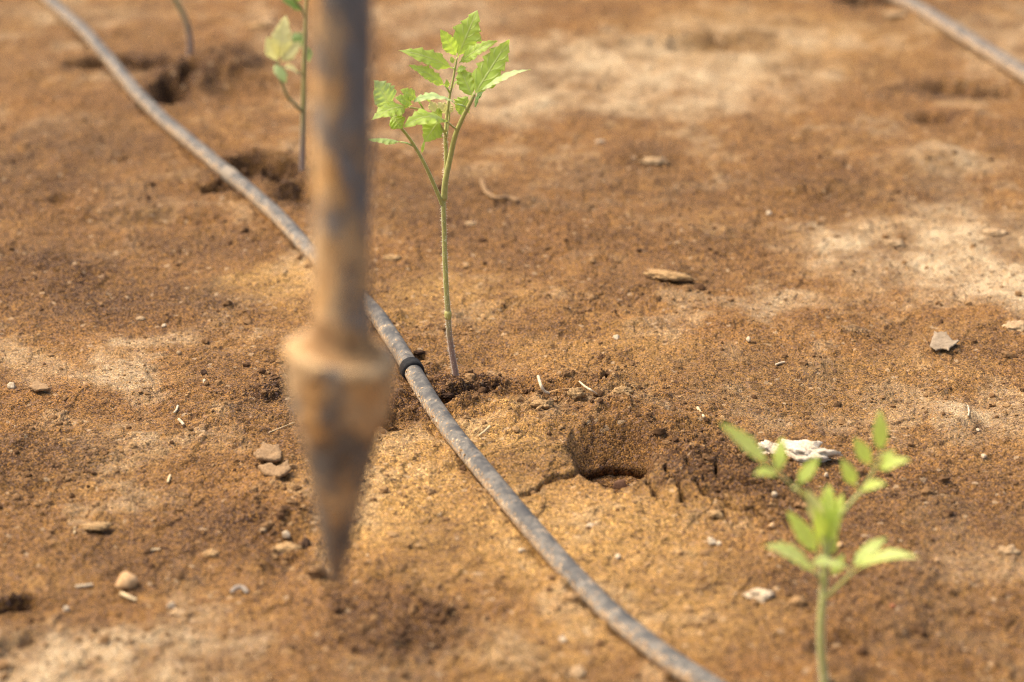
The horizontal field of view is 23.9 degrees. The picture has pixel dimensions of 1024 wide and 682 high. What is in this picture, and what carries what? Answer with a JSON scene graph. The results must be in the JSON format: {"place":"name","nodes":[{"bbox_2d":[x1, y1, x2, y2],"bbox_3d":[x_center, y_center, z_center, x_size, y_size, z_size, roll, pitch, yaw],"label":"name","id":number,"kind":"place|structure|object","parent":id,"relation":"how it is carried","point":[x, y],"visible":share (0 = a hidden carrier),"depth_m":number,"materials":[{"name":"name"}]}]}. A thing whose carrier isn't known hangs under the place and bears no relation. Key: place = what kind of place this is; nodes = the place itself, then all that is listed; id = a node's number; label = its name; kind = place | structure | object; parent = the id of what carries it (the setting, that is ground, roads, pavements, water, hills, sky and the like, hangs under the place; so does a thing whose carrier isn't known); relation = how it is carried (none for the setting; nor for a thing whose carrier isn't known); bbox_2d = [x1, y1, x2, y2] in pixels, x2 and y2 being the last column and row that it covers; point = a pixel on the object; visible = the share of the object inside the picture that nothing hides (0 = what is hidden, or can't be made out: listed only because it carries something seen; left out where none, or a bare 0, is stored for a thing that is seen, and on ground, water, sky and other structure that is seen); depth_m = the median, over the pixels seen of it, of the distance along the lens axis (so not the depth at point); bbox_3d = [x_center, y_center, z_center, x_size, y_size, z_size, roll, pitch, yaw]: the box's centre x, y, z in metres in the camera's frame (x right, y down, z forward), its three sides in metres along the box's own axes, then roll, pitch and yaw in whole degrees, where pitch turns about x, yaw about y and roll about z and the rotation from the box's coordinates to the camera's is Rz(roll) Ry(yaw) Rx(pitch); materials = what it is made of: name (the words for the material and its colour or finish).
{"place":"outdoors","nodes":[
{"label":"outdoors","id":0,"kind":"place"},
{"bbox_2d":[200,369,206,375],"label":"stone","id":1,"kind":"object","parent":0,"point":[203,372],"visible":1,"depth_m":1.70,"materials":[{"name":"brown stone"}]},
{"bbox_2d":[283,0,397,587],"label":"planting dibber","id":2,"kind":"object","parent":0,"point":[341,360],"visible":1,"depth_m":0.96,"materials":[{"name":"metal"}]},
{"bbox_2d":[0,0,1023,681],"bbox_3d":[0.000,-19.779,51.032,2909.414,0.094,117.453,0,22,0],"label":"ground","id":3,"kind":"structure","parent":0,"point":[660,62],"depth_m":1.78,"materials":[{"name":"soil"}]},
{"bbox_2d":[7,382,15,388],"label":"stone","id":4,"kind":"object","parent":3,"relation":"on","point":[11,385],"visible":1,"depth_m":1.68,"materials":[{"name":"beige stone"}]},
{"bbox_2d":[28,378,49,391],"bbox_3d":[-0.328,0.031,1.673,0.011,0.004,0.020,-20,29,-40],"label":"soil flake","id":5,"kind":"object","parent":3,"relation":"on","point":[37,385],"visible":1,"depth_m":1.67,"materials":[{"name":"brown soil"}]},
{"bbox_2d":[63,606,69,611],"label":"stone","id":6,"kind":"object","parent":3,"relation":"on","point":[66,608],"visible":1,"depth_m":1.38,"materials":[{"name":"grey stone"}]},
{"bbox_2d":[75,583,92,587],"bbox_3d":[-0.250,0.143,1.414,0.010,0.002,0.005,0,22,0],"label":"straw bit","id":7,"kind":"object","parent":3,"relation":"on","point":[84,585],"visible":1,"depth_m":1.41,"materials":[{"name":"beige plant"}]},
{"bbox_2d":[80,521,110,530],"bbox_3d":[-0.255,0.113,1.480,0.020,0.005,0.011,0,22,0],"label":"clod","id":8,"kind":"object","parent":3,"relation":"on","point":[97,526],"visible":1,"depth_m":1.48,"materials":[{"name":"brown soil"}]},
{"bbox_2d":[115,571,137,589],"bbox_3d":[-0.225,0.142,1.417,0.011,0.013,0.013,19,29,39],"label":"stone","id":9,"kind":"object","parent":3,"relation":"on","point":[126,580],"visible":1,"depth_m":1.41,"materials":[{"name":"beige stone"}]},
{"bbox_2d":[119,591,136,601],"bbox_3d":[-0.223,0.148,1.403,0.012,0.004,0.011,0,22,0],"label":"straw bit","id":10,"kind":"object","parent":3,"relation":"on","point":[128,596],"visible":1,"depth_m":1.40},
{"bbox_2d":[135,316,145,320],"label":"clod","id":11,"kind":"object","parent":3,"relation":"on","point":[140,318],"visible":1,"depth_m":1.81,"materials":[{"name":"brown soil"}]},
{"bbox_2d":[167,601,175,608],"bbox_3d":[-0.196,0.152,1.392,0.005,0.005,0.005,0,22,0],"label":"plaster chip","id":12,"kind":"object","parent":3,"relation":"on","point":[171,605],"visible":1,"depth_m":1.39,"materials":[{"name":"beige stone"}]},
{"bbox_2d":[168,608,185,616],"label":"clod","id":13,"kind":"object","parent":3,"relation":"on","point":[176,612],"visible":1,"depth_m":1.38,"materials":[{"name":"brown soil"}]},
{"bbox_2d":[173,0,192,56],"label":"tomato seedling","id":14,"kind":"object","parent":3,"relation":"on","point":[187,27],"visible":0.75,"depth_m":2.48,"materials":[{"name":"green plant"}]},
{"bbox_2d":[202,549,219,557],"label":"clod","id":15,"kind":"object","parent":3,"relation":"on","point":[210,553],"visible":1,"depth_m":1.45,"materials":[{"name":"brown soil"}]},
{"bbox_2d":[230,585,248,593],"bbox_3d":[-0.158,0.145,1.407,0.011,0.005,0.006,0,22,0],"label":"shell bit","id":16,"kind":"object","parent":3,"relation":"on","point":[241,587],"visible":1,"depth_m":1.41,"materials":[{"name":"grey stone"}]},
{"bbox_2d":[245,22,268,28],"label":"clod","id":17,"kind":"object","parent":3,"relation":"on","point":[257,25],"visible":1,"depth_m":2.61,"materials":[{"name":"brown soil"}]},
{"bbox_2d":[253,443,281,462],"bbox_3d":[-0.159,0.073,1.577,0.018,0.005,0.024,0,22,0],"label":"soil flake","id":18,"kind":"object","parent":3,"relation":"on","point":[268,452],"visible":1,"depth_m":1.57,"materials":[{"name":"brown soil"}]},
{"bbox_2d":[260,18,279,23],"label":"clod","id":19,"kind":"object","parent":3,"relation":"on","point":[269,21],"visible":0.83,"depth_m":2.63,"materials":[{"name":"brown soil"}]},
{"bbox_2d":[258,460,290,478],"bbox_3d":[-0.151,0.084,1.549,0.020,0.006,0.024,-5,23,-13],"label":"soil flake","id":20,"kind":"object","parent":3,"relation":"on","point":[278,471],"visible":1,"depth_m":1.55,"materials":[{"name":"brown soil"}]},
{"bbox_2d":[282,531,289,537],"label":"stone","id":21,"kind":"object","parent":3,"relation":"on","point":[285,534],"visible":1,"depth_m":1.47,"materials":[{"name":"beige stone"}]},
{"bbox_2d":[264,0,310,171],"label":"tomato seedling","id":22,"kind":"object","parent":3,"relation":"on","point":[284,43],"visible":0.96,"depth_m":2.08,"materials":[{"name":"green plant"}]},
{"bbox_2d":[271,541,303,552],"bbox_3d":[-0.135,0.125,1.461,0.020,0.006,0.013,0,22,0],"label":"clod","id":23,"kind":"object","parent":3,"relation":"on","point":[283,547],"visible":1,"depth_m":1.46,"materials":[{"name":"brown soil"}]},
{"bbox_2d":[300,537,310,548],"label":"clod","id":24,"kind":"object","parent":3,"relation":"on","point":[305,542],"visible":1,"depth_m":1.46,"materials":[{"name":"brown soil"}]},
{"bbox_2d":[41,0,725,681],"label":"drip pipe","id":25,"kind":"object","parent":3,"relation":"on","point":[617,618],"visible":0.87,"depth_m":1.60,"materials":[{"name":"grey plastic"}]},
{"bbox_2d":[382,254,402,260],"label":"clod","id":26,"kind":"object","parent":3,"relation":"on","point":[392,257],"visible":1,"depth_m":1.93,"materials":[{"name":"brown soil"}]},
{"bbox_2d":[413,350,425,354],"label":"clod","id":27,"kind":"object","parent":3,"relation":"on","point":[418,352],"visible":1,"depth_m":1.75,"materials":[{"name":"brown soil"}]},
{"bbox_2d":[440,392,454,398],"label":"clod","id":28,"kind":"object","parent":3,"relation":"on","point":[448,395],"visible":1,"depth_m":1.67,"materials":[{"name":"brown soil"}]},
{"bbox_2d":[372,11,529,376],"bbox_3d":[-0.044,-0.085,1.639,0.106,0.272,0.044,-5,22,-11],"label":"tomato seedling","id":29,"kind":"object","parent":3,"relation":"on","point":[486,73],"visible":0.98,"depth_m":1.61,"materials":[{"name":"green plant"}]},
{"bbox_2d":[465,221,475,225],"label":"clod","id":30,"kind":"object","parent":3,"relation":"on","point":[470,223],"visible":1,"depth_m":2.02,"materials":[{"name":"brown soil"}]},
{"bbox_2d":[478,425,490,436],"bbox_3d":[-0.018,0.060,1.602,0.009,0.008,0.006,0,22,0],"label":"straw bit","id":31,"kind":"object","parent":3,"relation":"on","point":[484,431],"visible":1,"depth_m":1.60,"materials":[{"name":"beige plant"}]},
{"bbox_2d":[479,179,519,202],"bbox_3d":[-0.017,-0.128,2.074,0.018,0.006,0.061,-13,25,-30],"label":"root piece","id":32,"kind":"object","parent":3,"relation":"on","point":[491,195],"visible":1,"depth_m":2.06,"materials":[{"name":"beige plant"}]},
{"bbox_2d":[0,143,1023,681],"bbox_3d":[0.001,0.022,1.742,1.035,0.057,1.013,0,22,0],"label":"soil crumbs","id":33,"kind":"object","parent":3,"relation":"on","point":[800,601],"visible":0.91,"depth_m":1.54,"materials":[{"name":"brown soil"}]},
{"bbox_2d":[530,399,553,409],"bbox_3d":[0.020,0.043,1.644,0.017,0.008,0.013,0,22,0],"label":"clod","id":34,"kind":"object","parent":3,"relation":"on","point":[543,404],"visible":1,"depth_m":1.64,"materials":[{"name":"brown soil"}]},
{"bbox_2d":[537,375,549,394],"bbox_3d":[0.022,0.031,1.665,0.009,0.009,0.018,0,22,0],"label":"root piece","id":35,"kind":"object","parent":3,"relation":"on","point":[542,387],"visible":1,"depth_m":1.66,"materials":[{"name":"beige plant"}]},
{"bbox_2d":[549,388,569,394],"bbox_3d":[0.035,0.034,1.667,0.022,0.005,0.010,0,22,0],"label":"root piece","id":36,"kind":"object","parent":3,"relation":"on","point":[565,389],"visible":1,"depth_m":1.67,"materials":[{"name":"brown plant"}]},
{"bbox_2d":[558,636,566,642],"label":"stone","id":37,"kind":"object","parent":3,"relation":"on","point":[562,639],"visible":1,"depth_m":1.35,"materials":[{"name":"grey stone"}]},
{"bbox_2d":[567,387,585,399],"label":"clod","id":38,"kind":"object","parent":3,"relation":"on","point":[575,393],"visible":1,"depth_m":1.65,"materials":[{"name":"brown soil"}]},
{"bbox_2d":[570,666,586,678],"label":"clod","id":39,"kind":"object","parent":3,"relation":"on","point":[578,672],"visible":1,"depth_m":1.31,"materials":[{"name":"brown soil"}]},
{"bbox_2d":[579,381,596,394],"bbox_3d":[0.051,0.033,1.661,0.007,0.006,0.019,-20,29,-40],"label":"root piece","id":40,"kind":"object","parent":3,"relation":"on","point":[588,388],"visible":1,"depth_m":1.66,"materials":[{"name":"beige plant"}]},
{"bbox_2d":[613,479,626,489],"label":"stone","id":41,"kind":"object","parent":3,"relation":"on","point":[620,484],"visible":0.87,"depth_m":1.60,"materials":[{"name":"brown stone"}]},
{"bbox_2d":[612,385,633,394],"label":"clod","id":42,"kind":"object","parent":3,"relation":"on","point":[621,389],"visible":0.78,"depth_m":1.66,"materials":[{"name":"brown soil"}]},
{"bbox_2d":[638,156,671,165],"bbox_3d":[0.128,-0.160,2.156,0.031,0.010,0.018,0,22,0],"label":"clod","id":43,"kind":"object","parent":3,"relation":"on","point":[653,160],"visible":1,"depth_m":2.15,"materials":[{"name":"brown soil"}]},
{"bbox_2d":[642,269,697,281],"bbox_3d":[0.124,-0.051,1.883,0.048,0.008,0.016,7,23,17],"label":"clod","id":44,"kind":"object","parent":3,"relation":"on","point":[666,275],"visible":1,"depth_m":1.88,"materials":[{"name":"brown soil"}]},
{"bbox_2d":[708,537,715,545],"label":"stone","id":45,"kind":"object","parent":3,"relation":"on","point":[711,541],"visible":1,"depth_m":1.46,"materials":[{"name":"grey stone"}]},
{"bbox_2d":[706,510,723,517],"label":"clod","id":46,"kind":"object","parent":3,"relation":"on","point":[715,513],"visible":1,"depth_m":1.49,"materials":[{"name":"brown soil"}]},
{"bbox_2d":[742,588,775,602],"bbox_3d":[0.143,0.147,1.402,0.016,0.007,0.015,17,27,35],"label":"plaster chip","id":47,"kind":"object","parent":3,"relation":"on","point":[760,595],"visible":1,"depth_m":1.40,"materials":[{"name":"beige stone"}]},
{"bbox_2d":[758,440,777,453],"bbox_3d":[0.169,0.072,1.583,0.019,0.012,0.017,-7,23,-16],"label":"plaster lump","id":48,"kind":"object","parent":3,"relation":"on","point":[767,446],"visible":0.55,"depth_m":1.58,"materials":[{"name":"white paint"}]},
{"bbox_2d":[768,522,774,528],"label":"stone","id":49,"kind":"object","parent":3,"relation":"on","point":[771,525],"visible":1,"depth_m":1.48,"materials":[{"name":"beige stone"}]},
{"bbox_2d":[783,439,843,462],"bbox_3d":[0.196,0.072,1.581,0.032,0.014,0.033,-13,25,-29],"label":"plaster lump","id":50,"kind":"object","parent":3,"relation":"on","point":[804,450],"visible":0.86,"depth_m":1.57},
{"bbox_2d":[720,410,917,681],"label":"tomato seedling","id":51,"kind":"object","parent":3,"relation":"on","point":[827,511],"visible":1,"depth_m":1.26,"materials":[{"name":"green plant"}]},
{"bbox_2d":[881,11,908,18],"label":"clod","id":52,"kind":"object","parent":3,"relation":"on","point":[894,14],"visible":1,"depth_m":2.65,"materials":[{"name":"brown soil"}]},
{"bbox_2d":[883,239,906,246],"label":"clod","id":53,"kind":"object","parent":3,"relation":"on","point":[898,243],"visible":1,"depth_m":1.96,"materials":[{"name":"brown soil"}]},
{"bbox_2d":[929,331,959,350],"bbox_3d":[0.314,0.001,1.754,0.020,0.004,0.036,6,23,15],"label":"stone","id":54,"kind":"object","parent":3,"relation":"on","point":[940,340],"visible":1,"depth_m":1.75,"materials":[{"name":"beige stone"}]},
{"bbox_2d":[886,0,1023,82],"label":"drip pipe","id":55,"kind":"object","parent":3,"relation":"on","point":[993,54],"visible":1,"depth_m":2.54,"materials":[{"name":"grey plastic"}]},
{"bbox_2d":[982,228,1008,235],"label":"clod","id":56,"kind":"object","parent":3,"relation":"on","point":[993,232],"visible":1,"depth_m":1.98,"materials":[{"name":"brown soil"}]},
{"bbox_2d":[997,544,1020,554],"bbox_3d":[0.298,0.127,1.452,0.013,0.009,0.013,-14,26,-30],"label":"clod","id":57,"kind":"object","parent":3,"relation":"on","point":[1010,550],"visible":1,"depth_m":1.45,"materials":[{"name":"brown soil"}]},
{"bbox_2d":[1002,320,1023,330],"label":"clod","id":58,"kind":"object","parent":3,"relation":"on","point":[1015,325],"visible":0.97,"depth_m":1.79,"materials":[{"name":"brown soil"}]}
]}

